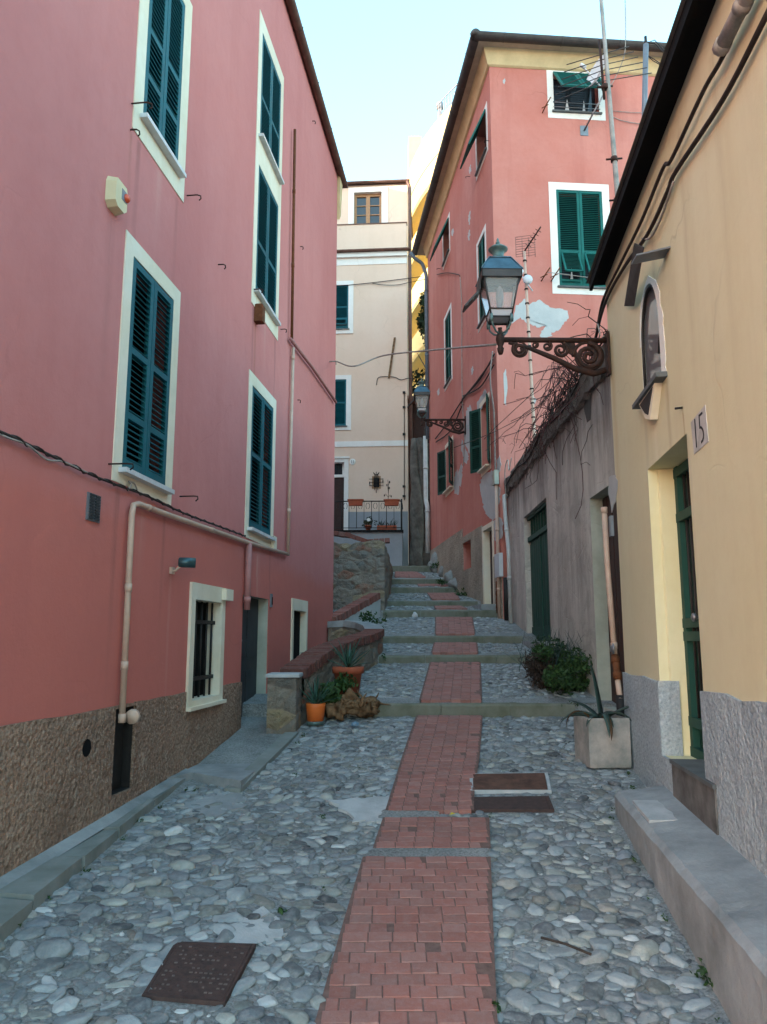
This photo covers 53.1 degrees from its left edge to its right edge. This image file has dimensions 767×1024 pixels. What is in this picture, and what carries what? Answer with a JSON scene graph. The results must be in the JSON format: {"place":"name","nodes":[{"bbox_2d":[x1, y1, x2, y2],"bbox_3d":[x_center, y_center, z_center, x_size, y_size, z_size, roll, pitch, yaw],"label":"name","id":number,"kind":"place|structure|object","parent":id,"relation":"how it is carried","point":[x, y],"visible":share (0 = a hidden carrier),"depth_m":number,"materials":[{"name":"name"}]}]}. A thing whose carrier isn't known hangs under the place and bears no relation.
{"place":"outdoors","nodes":[
{"label":"outdoors","id":0,"kind":"place"},
{"bbox_2d":[0,572,726,1023],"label":"cobblestone paving","id":1,"kind":"structure","parent":0,"point":[54,950],"depth_m":4.24,"materials":[{"name":"grey stone"}]},
{"bbox_2d":[142,941,255,1006],"bbox_3d":[-0.807,2.055,3.425,0.392,0.131,0.500,0,-9,0],"label":"manhole cover","id":2,"kind":"object","parent":1,"relation":"on","point":[205,973],"visible":0.99,"depth_m":3.38,"materials":[{"name":"metal"}]},
{"bbox_2d":[172,789,246,820],"bbox_3d":[-1.229,2.183,5.759,0.491,0.103,0.736,-6,-11,31],"label":"cement patch","id":3,"kind":"object","parent":1,"relation":"on","point":[233,799],"visible":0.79,"depth_m":5.67,"materials":[{"name":"concrete"}]},
{"bbox_2d":[214,906,286,946],"bbox_3d":[-0.612,2.101,3.816,0.333,0.094,0.420,-6,-11,32],"label":"cement patch","id":4,"kind":"object","parent":1,"relation":"on","point":[256,933],"visible":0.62,"depth_m":3.81,"materials":[{"name":"grey concrete"}]},
{"bbox_2d":[306,702,325,724],"bbox_3d":[-0.716,2.125,8.078,0.210,0.220,0.208,0,-9,0],"label":"plant pot","id":5,"kind":"object","parent":1,"relation":"on","point":[315,714],"visible":0.95,"depth_m":8.00,"materials":[{"name":"orange ceramic"}]},
{"bbox_2d":[299,676,344,703],"bbox_3d":[-0.690,1.886,8.133,0.545,0.335,0.619,7,-11,-35],"label":"aloe","id":6,"kind":"object","parent":5,"relation":"in","point":[316,699],"visible":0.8,"depth_m":8.08,"materials":[{"name":"green plant"}]},
{"bbox_2d":[332,666,363,694],"bbox_3d":[-0.409,1.955,8.836,0.374,0.340,0.370,0,-9,0],"label":"plant pot","id":7,"kind":"object","parent":1,"relation":"on","point":[357,672],"visible":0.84,"depth_m":8.72,"materials":[{"name":"ceramic"}]},
{"bbox_2d":[327,636,368,666],"bbox_3d":[-0.434,1.631,8.880,0.620,0.382,0.644,8,-12,-39],"label":"aloe","id":8,"kind":"object","parent":7,"relation":"on","point":[349,660],"visible":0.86,"depth_m":8.85,"materials":[{"name":"green plant"}]},
{"bbox_2d":[351,721,358,726],"bbox_3d":[-0.297,2.215,8.005,0.080,0.060,0.051,0,-9,0],"label":"litter scrap","id":9,"kind":"object","parent":1,"relation":"on","point":[354,723],"visible":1,"depth_m":7.99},
{"bbox_2d":[322,688,389,720],"bbox_3d":[-0.341,2.101,8.354,0.852,0.367,0.495,0,-9,0],"label":"driftwood stump","id":10,"kind":"object","parent":1,"relation":"on","point":[353,703],"visible":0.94,"depth_m":8.27,"materials":[{"name":"brown wood"}]},
{"bbox_2d":[326,794,389,825],"bbox_3d":[-0.115,2.192,5.637,0.520,0.110,0.534,3,-10,-16],"label":"cement patch","id":11,"kind":"object","parent":1,"relation":"on","point":[366,810],"visible":0.87,"depth_m":5.66,"materials":[{"name":"grey concrete"}]},
{"bbox_2d":[378,809,438,817],"bbox_3d":[0.184,2.191,5.531,0.443,0.055,0.187,0,-9,0],"label":"cement patch","id":12,"kind":"object","parent":1,"relation":"on","point":[388,813],"visible":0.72,"depth_m":5.52,"materials":[{"name":"grey concrete"}]},
{"bbox_2d":[392,566,430,571],"bbox_3d":[0.859,1.746,23.054,1.221,0.256,0.326,0,-9,0],"label":"stone step","id":13,"kind":"object","parent":1,"relation":"on","point":[412,568],"visible":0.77,"depth_m":22.90,"materials":[{"name":"grey stone"}]},
{"bbox_2d":[392,579,444,584],"bbox_3d":[1.070,1.982,21.405,1.679,0.227,0.351,0,-9,0],"label":"stone step","id":14,"kind":"object","parent":1,"relation":"on","point":[414,581],"visible":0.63,"depth_m":21.24,"materials":[{"name":"grey stone"}]},
{"bbox_2d":[391,587,455,592],"bbox_3d":[1.232,2.064,19.871,2.093,0.223,0.341,0,-9,0],"label":"stone step","id":15,"kind":"object","parent":1,"relation":"on","point":[421,589],"visible":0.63,"depth_m":19.71,"materials":[{"name":"grey stone"}]},
{"bbox_2d":[387,601,477,606],"bbox_3d":[1.061,2.070,17.033,2.020,0.189,0.353,0,-9,0],"label":"stone step","id":16,"kind":"object","parent":1,"relation":"on","point":[429,603],"visible":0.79,"depth_m":16.87,"materials":[{"name":"grey stone"}]},
{"bbox_2d":[383,610,497,617],"bbox_3d":[1.256,2.089,15.501,2.528,0.212,0.343,0,-9,0],"label":"stone step","id":17,"kind":"object","parent":1,"relation":"on","point":[443,613],"visible":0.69,"depth_m":15.35,"materials":[{"name":"grey stone"}]},
{"bbox_2d":[383,636,522,643],"bbox_3d":[1.148,2.192,13.008,2.364,0.193,0.358,0,-9,0],"label":"stone step","id":18,"kind":"object","parent":1,"relation":"on","point":[433,639],"visible":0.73,"depth_m":12.85,"materials":[{"name":"grey stone"}]},
{"bbox_2d":[379,655,538,663],"bbox_3d":[1.131,2.198,11.334,2.400,0.182,0.350,0,-9,0],"label":"stone step","id":19,"kind":"object","parent":1,"relation":"on","point":[499,659],"visible":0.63,"depth_m":11.18,"materials":[{"name":"grey stone"}]},
{"bbox_2d":[373,702,574,717],"bbox_3d":[0.922,2.238,8.610,2.382,0.214,0.352,0,-9,0],"label":"stone step","id":20,"kind":"object","parent":1,"relation":"on","point":[501,710],"visible":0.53,"depth_m":8.45,"materials":[{"name":"grey stone"}]},
{"bbox_2d":[470,772,551,793],"bbox_3d":[1.033,2.210,6.249,0.706,0.096,0.437,0,-9,0],"label":"manhole cover","id":21,"kind":"object","parent":1,"relation":"on","point":[504,783],"visible":0.86,"depth_m":6.19,"materials":[{"name":"metal"}]},
{"bbox_2d":[471,796,553,812],"bbox_3d":[0.949,2.199,5.759,0.648,0.073,0.288,0,-9,0],"label":"manhole cover","id":22,"kind":"object","parent":1,"relation":"on","point":[533,804],"visible":0.89,"depth_m":5.72,"materials":[{"name":"metal"}]},
{"bbox_2d":[495,628,592,695],"bbox_3d":[2.172,1.819,9.386,1.268,0.864,1.509,4,-10,-23],"label":"bush","id":23,"kind":"object","parent":1,"relation":"on","point":[558,665],"visible":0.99,"depth_m":9.12,"materials":[{"name":"green plant"}]},
{"bbox_2d":[541,936,591,955],"bbox_3d":[0.885,2.103,3.720,0.257,0.031,0.020,-7,-11,35],"label":"stick","id":24,"kind":"object","parent":1,"relation":"on","point":[568,945],"visible":1,"depth_m":3.72,"materials":[{"name":"brown wood"}]},
{"bbox_2d":[573,715,631,767],"bbox_3d":[1.942,2.030,6.822,0.374,0.415,0.374,1,-9,-6],"label":"planter","id":25,"kind":"object","parent":1,"relation":"on","point":[596,746],"visible":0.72,"depth_m":6.65,"materials":[{"name":"concrete"}]},
{"bbox_2d":[560,662,631,740],"bbox_3d":[1.968,1.650,6.795,0.837,0.666,0.503,-3,-10,15],"label":"agave","id":26,"kind":"object","parent":25,"relation":"in","point":[606,715],"visible":0.82,"depth_m":6.82,"materials":[{"name":"green plant"}]},
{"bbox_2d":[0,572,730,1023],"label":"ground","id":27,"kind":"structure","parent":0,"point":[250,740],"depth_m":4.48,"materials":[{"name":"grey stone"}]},
{"bbox_2d":[0,769,188,941],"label":"kerb","id":28,"kind":"structure","parent":27,"relation":"on","point":[28,887],"depth_m":4.28,"materials":[{"name":"stone"}]},
{"bbox_2d":[0,0,347,876],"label":"rose house","id":29,"kind":"structure","parent":27,"relation":"on","point":[166,370],"depth_m":6.02,"materials":[{"name":"paint"}]},
{"bbox_2d":[105,176,129,215],"bbox_3d":[-1.854,-2.210,5.376,0.099,0.224,0.200,-1,-9,7],"label":"alarm box","id":30,"kind":"object","parent":29,"relation":"attached to","point":[117,198],"visible":1,"depth_m":5.32,"materials":[{"name":"beige plastic"}]},
{"bbox_2d":[111,230,180,504],"bbox_3d":[-1.857,-1.055,5.942,0.325,1.858,1.033,0,-9,0],"label":"window","id":31,"kind":"structure","parent":29,"relation":"in","point":[133,429],"depth_m":5.93,"materials":[{"name":"wood"}]},
{"bbox_2d":[132,0,192,202],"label":"window","id":32,"kind":"structure","parent":29,"relation":"in","point":[163,49],"depth_m":6.34,"materials":[{"name":"wood"}]},
{"bbox_2d":[169,557,195,573],"bbox_3d":[-1.648,0.441,6.295,0.208,0.137,0.089,2,-10,-14],"label":"spotlight","id":33,"kind":"object","parent":29,"relation":"attached to","point":[184,562],"visible":1,"depth_m":6.27,"materials":[{"name":"teal metal"}]},
{"bbox_2d":[185,582,233,711],"bbox_3d":[-1.657,1.232,7.095,0.313,1.100,1.032,0,-9,0],"label":"window","id":34,"kind":"structure","parent":29,"relation":"in","point":[198,622],"depth_m":7.15,"materials":[{"name":"paint"}]},
{"bbox_2d":[241,598,258,716],"bbox_3d":[-1.579,1.703,8.614,0.050,1.484,1.012,-1,-9,7],"label":"door","id":35,"kind":"structure","parent":29,"relation":"in","point":[249,618],"depth_m":8.79,"materials":[{"name":"wood"}]},
{"bbox_2d":[244,369,275,546],"bbox_3d":[-1.481,-0.572,9.024,0.341,1.896,1.163,0,-9,0],"label":"window","id":36,"kind":"structure","parent":29,"relation":"in","point":[254,530],"depth_m":9.03,"materials":[{"name":"wood"}]},
{"bbox_2d":[251,137,280,340],"bbox_3d":[-1.481,-3.320,9.474,0.341,2.074,1.163,0,-9,0],"label":"window","id":37,"kind":"structure","parent":29,"relation":"in","point":[267,193],"depth_m":9.43,"materials":[{"name":"wood"}]},
{"bbox_2d":[256,10,283,190],"bbox_3d":[-1.429,-5.186,9.778,0.118,1.706,1.170,-1,-9,7],"label":"window","id":38,"kind":"structure","parent":29,"relation":"in","point":[270,85],"depth_m":9.71,"materials":[{"name":"wood"}]},
{"bbox_2d":[290,598,307,660],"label":"window","id":39,"kind":"structure","parent":29,"relation":"in","point":[296,604],"depth_m":10.88,"materials":[{"name":"white paint"}]},
{"bbox_2d":[329,343,496,366],"bbox_3d":[0.395,-2.137,10.681,0.678,1.908,5.944,3,-10,-20],"label":"overhead cable","id":40,"kind":"object","parent":29,"relation":"attached to","point":[484,345],"visible":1,"depth_m":11.10,"materials":[{"name":"grey rubber"}]},
{"bbox_2d":[167,763,254,787],"bbox_3d":[-1.202,2.615,7.923,0.635,0.400,3.970,-1,-9,6],"label":"landing","id":41,"kind":"object","parent":27,"relation":"on","point":[238,775],"visible":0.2,"depth_m":6.29,"materials":[{"name":"concrete"}]},
{"bbox_2d":[225,731,298,792],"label":"kerb","id":42,"kind":"structure","parent":27,"relation":"on","point":[275,749],"depth_m":6.83,"materials":[{"name":"stone"}]},
{"bbox_2d":[265,620,384,733],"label":"garden wall","id":43,"kind":"structure","parent":27,"relation":"on","point":[285,700],"depth_m":8.55,"materials":[{"name":"stone"}]},
{"bbox_2d":[312,671,359,703],"bbox_3d":[-0.526,1.994,8.482,0.633,0.444,0.435,6,-11,-33],"label":"leafy plant","id":44,"kind":"object","parent":27,"relation":"on","point":[342,683],"visible":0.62,"depth_m":8.49,"materials":[{"name":"green plant"}]},
{"bbox_2d":[332,593,380,621],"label":"sloping wall","id":45,"kind":"structure","parent":27,"relation":"on","point":[369,602],"depth_m":14.40,"materials":[{"name":"brick"}]},
{"bbox_2d":[333,531,392,609],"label":"retaining wall","id":46,"kind":"structure","parent":27,"relation":"on","point":[362,567],"depth_m":15.72,"materials":[{"name":"stone"}]},
{"bbox_2d":[334,530,402,565],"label":"terrace","id":47,"kind":"structure","parent":27,"relation":"on","point":[394,546],"depth_m":25.40,"materials":[{"name":"paint"}]},
{"bbox_2d":[334,499,402,529],"bbox_3d":[-0.925,0.111,25.708,4.077,1.050,1.491,4,-10,-21],"label":"terrace railing","id":48,"kind":"object","parent":47,"relation":"on","point":[371,527],"visible":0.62,"depth_m":25.58,"materials":[{"name":"metal"}]},
{"bbox_2d":[347,499,363,505],"bbox_3d":[-0.928,-0.313,25.496,0.540,0.214,0.275,0,-9,0],"label":"flower box","id":49,"kind":"object","parent":48,"relation":"attached to","point":[355,502],"visible":1,"depth_m":25.40,"materials":[{"name":"ceramic"}]},
{"bbox_2d":[384,499,399,505],"bbox_3d":[0.273,-0.313,25.496,0.540,0.214,0.275,0,-9,0],"label":"flower box","id":50,"kind":"object","parent":48,"relation":"attached to","point":[391,502],"visible":1,"depth_m":25.40,"materials":[{"name":"ceramic"}]},
{"bbox_2d":[384,481,391,497],"bbox_3d":[0.143,-0.742,25.556,0.270,0.681,0.030,0,-9,0],"label":"dry plant","id":51,"kind":"object","parent":50,"relation":"on","point":[387,485],"visible":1,"depth_m":25.55,"materials":[{"name":"plant"}]},
{"bbox_2d":[362,516,376,529],"bbox_3d":[-0.462,0.385,25.735,0.569,0.515,0.392,0,-9,0],"label":"potted plant","id":52,"kind":"object","parent":47,"relation":"on","point":[367,523],"visible":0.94,"depth_m":25.65,"materials":[{"name":"green plant"}]},
{"bbox_2d":[374,519,397,529],"bbox_3d":[0.086,0.424,25.749,0.878,0.443,0.330,1,-9,-6],"label":"flower trough","id":53,"kind":"object","parent":47,"relation":"on","point":[388,525],"visible":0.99,"depth_m":25.62,"materials":[{"name":"ceramic"}]},
{"bbox_2d":[18,611,723,1023],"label":"weeds","id":54,"kind":"object","parent":27,"relation":"on","point":[702,971],"visible":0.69,"depth_m":4.77,"materials":[{"name":"green plant"}]},
{"bbox_2d":[334,179,423,565],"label":"cream house","id":55,"kind":"structure","parent":27,"relation":"on","point":[374,277],"depth_m":28.36,"materials":[{"name":"beige paint"}]},
{"bbox_2d":[334,456,349,529],"bbox_3d":[-1.986,-0.489,27.667,1.548,3.006,0.350,-1,-9,4],"label":"door","id":56,"kind":"structure","parent":55,"relation":"in","point":[341,471],"depth_m":27.70,"materials":[{"name":"white wood"}]},
{"bbox_2d":[335,375,350,429],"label":"window","id":57,"kind":"structure","parent":55,"relation":"in","point":[342,382],"depth_m":28.14,"materials":[{"name":"wood"}]},
{"bbox_2d":[336,281,353,333],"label":"window","id":58,"kind":"structure","parent":55,"relation":"in","point":[344,294],"depth_m":28.76,"materials":[{"name":"green wood"}]},
{"bbox_2d":[349,459,355,464],"bbox_3d":[-1.120,-1.816,27.723,0.230,0.230,0.026,-1,-9,4],"label":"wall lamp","id":59,"kind":"object","parent":55,"relation":"attached to","point":[352,461],"visible":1,"depth_m":27.71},
{"bbox_2d":[348,186,387,223],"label":"window","id":60,"kind":"structure","parent":55,"relation":"in","point":[362,208],"depth_m":30.72,"materials":[{"name":"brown wood"}]},
{"bbox_2d":[369,472,382,492],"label":"small window","id":61,"kind":"structure","parent":55,"relation":"in","point":[376,480],"depth_m":27.53,"materials":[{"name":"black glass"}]},
{"bbox_2d":[408,437,423,565],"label":"wall","id":62,"kind":"structure","parent":27,"relation":"on","point":[416,506],"depth_m":25.79,"materials":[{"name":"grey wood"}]},
{"bbox_2d":[407,396,429,552],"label":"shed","id":63,"kind":"structure","parent":27,"relation":"on","point":[418,430],"depth_m":28.46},
{"bbox_2d":[412,368,424,393],"bbox_3d":[1.904,-0.567,29.480,2.746,10.348,0.967,0,-9,0],"label":"hedge","id":64,"kind":"object","parent":27,"relation":"on","point":[417,374],"visible":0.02,"depth_m":30.10,"materials":[{"name":"green plant"}]},
{"bbox_2d":[416,292,428,366],"bbox_3d":[2.407,-3.237,29.352,2.150,11.880,2.109,-3,-10,19],"label":"tree","id":65,"kind":"object","parent":27,"relation":"on","point":[421,322],"visible":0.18,"depth_m":29.55,"materials":[{"name":"green plant"}]},
{"bbox_2d":[422,443,430,565],"bbox_3d":[1.426,0.086,26.282,0.420,4.924,0.420,0,-9,0],"label":"concrete post","id":66,"kind":"object","parent":27,"relation":"on","point":[426,557],"visible":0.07,"depth_m":26.05,"materials":[{"name":"grey concrete"}]},
{"bbox_2d":[364,848,489,856],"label":"stone step","id":67,"kind":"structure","parent":27,"relation":"on","point":[428,852],"depth_m":4.85,"materials":[{"name":"grey stone"}]},
{"bbox_2d":[407,84,456,395],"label":"apartment block","id":68,"kind":"structure","parent":27,"relation":"on","point":[422,156],"depth_m":39.06,"materials":[{"name":"paint"}]},
{"bbox_2d":[427,552,436,572],"bbox_3d":[1.604,1.584,22.948,0.576,0.820,0.674,0,-9,0],"label":"boulder","id":69,"kind":"object","parent":27,"relation":"on","point":[433,560],"visible":0.41,"depth_m":22.75,"materials":[{"name":"grey stone"}]},
{"bbox_2d":[438,566,442,576],"bbox_3d":[1.809,1.720,21.831,0.449,0.431,0.482,7,-12,-38],"label":"boulder","id":70,"kind":"object","parent":27,"relation":"on","point":[440,573],"visible":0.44,"depth_m":21.76,"materials":[{"name":"grey stone"}]},
{"bbox_2d":[430,562,466,595],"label":"weeds","id":71,"kind":"object","parent":27,"relation":"on","point":[441,582],"visible":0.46,"depth_m":20.11,"materials":[{"name":"green plant"}]},
{"bbox_2d":[444,570,452,584],"bbox_3d":[1.804,1.807,20.561,0.380,0.508,0.748,0,-9,0],"label":"boulder","id":72,"kind":"object","parent":27,"relation":"on","point":[448,576],"visible":0.43,"depth_m":20.30,"materials":[{"name":"grey stone"}]},
{"bbox_2d":[448,578,456,590],"bbox_3d":[1.908,1.902,19.862,0.419,0.445,0.543,5,-10,-26],"label":"boulder","id":73,"kind":"object","parent":27,"relation":"on","point":[452,583],"visible":0.45,"depth_m":19.72,"materials":[{"name":"grey stone"}]},
{"bbox_2d":[409,28,665,618],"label":"red house","id":74,"kind":"structure","parent":27,"relation":"on","point":[518,156],"depth_m":16.98,"materials":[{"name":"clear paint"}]},
{"bbox_2d":[407,378,465,434],"bbox_3d":[1.310,-2.636,19.043,1.448,1.473,0.432,0,-9,2],"label":"street lamp","id":75,"kind":"object","parent":74,"relation":"attached to","point":[421,395],"visible":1,"depth_m":18.95,"materials":[{"name":"metal"}]},
{"bbox_2d":[430,212,449,268],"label":"window","id":76,"kind":"structure","parent":74,"relation":"in","point":[445,258],"depth_m":21.86,"materials":[{"name":"green glass"}]},
{"bbox_2d":[437,435,453,496],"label":"window","id":77,"kind":"structure","parent":74,"relation":"in","point":[441,456],"depth_m":21.61,"materials":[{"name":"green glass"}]},
{"bbox_2d":[443,304,451,390],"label":"window","id":78,"kind":"structure","parent":74,"relation":"in","point":[448,323],"depth_m":21.60,"materials":[{"name":"wood"}]},
{"bbox_2d":[460,102,487,180],"bbox_3d":[2.151,-8.528,17.691,0.715,1.198,1.179,0,-9,0],"label":"window","id":79,"kind":"structure","parent":74,"relation":"in","point":[473,138],"depth_m":17.46,"materials":[{"name":"green glass"}]},
{"bbox_2d":[469,392,490,476],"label":"window","id":80,"kind":"structure","parent":74,"relation":"in","point":[475,432],"depth_m":17.26,"materials":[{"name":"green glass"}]},
{"bbox_2d":[476,224,486,332],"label":"window","id":81,"kind":"structure","parent":74,"relation":"in","point":[481,250],"depth_m":17.57,"materials":[{"name":"wood"}]},
{"bbox_2d":[482,521,493,603],"bbox_3d":[2.315,1.116,16.340,0.190,1.726,1.018,1,-9,-6],"label":"door frame","id":82,"kind":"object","parent":74,"relation":"in","point":[487,526],"depth_m":16.62,"materials":[{"name":"paint"}]},
{"bbox_2d":[546,70,605,120],"bbox_3d":[4.285,-9.353,16.904,1.301,1.273,0.850,0,-9,0],"label":"window","id":83,"kind":"structure","parent":74,"relation":"in","point":[580,105],"depth_m":17.06,"materials":[{"name":"white glass"}]},
{"bbox_2d":[548,182,609,294],"bbox_3d":[4.253,-5.894,16.524,1.338,2.578,0.576,0,-9,0],"label":"window","id":84,"kind":"structure","parent":74,"relation":"in","point":[574,221],"depth_m":16.61,"materials":[{"name":"green wood"}]},
{"bbox_2d":[579,55,604,135],"bbox_3d":[4.530,-9.085,16.585,0.564,1.434,0.923,-2,-10,12],"label":"satellite dish","id":85,"kind":"object","parent":74,"relation":"attached to","point":[583,130],"visible":0.59,"depth_m":16.67,"materials":[{"name":"metal"}]},
{"bbox_2d":[502,343,624,714],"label":"yard wall","id":86,"kind":"structure","parent":27,"relation":"on","point":[554,580],"depth_m":10.02,"materials":[{"name":"paint"}]},
{"bbox_2d":[515,226,540,436],"bbox_3d":[2.517,-2.826,13.127,0.405,4.422,0.612,0,-9,0],"label":"grid antenna","id":87,"kind":"object","parent":86,"relation":"on","point":[527,279],"visible":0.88,"depth_m":13.29,"materials":[{"name":"metal"}]},
{"bbox_2d":[454,302,607,518],"bbox_3d":[2.311,-0.881,10.867,2.240,2.434,6.368,-2,-9,12],"label":"creeper","id":88,"kind":"object","parent":86,"relation":"attached to","point":[558,399],"visible":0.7,"depth_m":9.73,"materials":[{"name":"brown plant"}]},
{"bbox_2d":[527,501,550,641],"bbox_3d":[2.575,1.000,12.389,0.100,2.150,1.980,0,-9,0],"label":"door","id":89,"kind":"structure","parent":86,"relation":"in","point":[541,624],"depth_m":12.52,"materials":[{"name":"green wood"}]},
{"bbox_2d":[603,495,624,702],"bbox_3d":[2.606,0.907,8.200,0.065,2.380,1.340,0,-9,0],"label":"door","id":90,"kind":"structure","parent":86,"relation":"in","point":[613,541],"depth_m":8.51,"materials":[{"name":"brown wood"}]},
{"bbox_2d":[586,0,766,876],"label":"ochre house","id":91,"kind":"structure","parent":27,"relation":"on","point":[678,269],"depth_m":4.71,"materials":[{"name":"paint"}]},
{"bbox_2d":[462,238,610,376],"bbox_3d":[1.491,-2.027,7.546,1.419,1.444,0.423,0,-9,0],"label":"street lamp","id":92,"kind":"object","parent":91,"relation":"attached to","point":[499,279],"visible":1,"depth_m":7.46,"materials":[{"name":"metal"}]},
{"bbox_2d":[673,458,703,758],"bbox_3d":[2.227,0.644,5.319,0.155,2.168,1.090,-1,-9,6],"label":"door","id":93,"kind":"structure","parent":91,"relation":"in","point":[690,621],"depth_m":5.69,"materials":[{"name":"green paint"}]},
{"bbox_2d":[691,405,708,453],"bbox_3d":[1.935,-0.500,4.699,0.008,0.235,0.313,-1,-9,6],"label":"number plate","id":94,"kind":"object","parent":91,"relation":"attached to","point":[699,429],"visible":1,"depth_m":4.68,"materials":[{"name":"ceramic"}]},
{"bbox_2d":[315,571,497,1023],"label":"brick path","id":95,"kind":"structure","parent":0,"point":[415,944],"depth_m":4.26,"materials":[{"name":"red brick"}]},
{"bbox_2d":[295,0,680,180],"label":"sky","id":96,"kind":"structure","parent":0,"point":[383,68],"materials":[{"name":"blue"}]},
{"bbox_2d":[614,785,766,1023],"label":"pavement","id":97,"kind":"structure","parent":0,"point":[710,885],"depth_m":3.72,"materials":[{"name":"concrete"}]},
{"bbox_2d":[633,800,677,822],"bbox_3d":[1.820,1.963,5.019,0.273,0.048,0.529,-1,-9,6],"label":"cement patch","id":98,"kind":"object","parent":97,"relation":"on","point":[652,811],"visible":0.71,"depth_m":4.97,"materials":[{"name":"grey concrete"}]},
{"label":"terrace ground","id":99,"kind":"structure","parent":0,"visible":0},
{"bbox_2d":[553,0,651,201],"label":"television aerial","id":100,"kind":"object","parent":99,"relation":"on","point":[604,87],"visible":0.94,"depth_m":9.60,"materials":[{"name":"metal"}]},
{"bbox_2d":[642,36,648,114],"bbox_3d":[3.420,-3.856,10.157,0.469,5.499,0.072,0,-9,0],"label":"pole","id":101,"kind":"object","parent":99,"relation":"on","point":[645,77],"visible":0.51,"depth_m":10.48,"materials":[{"name":"metal"}]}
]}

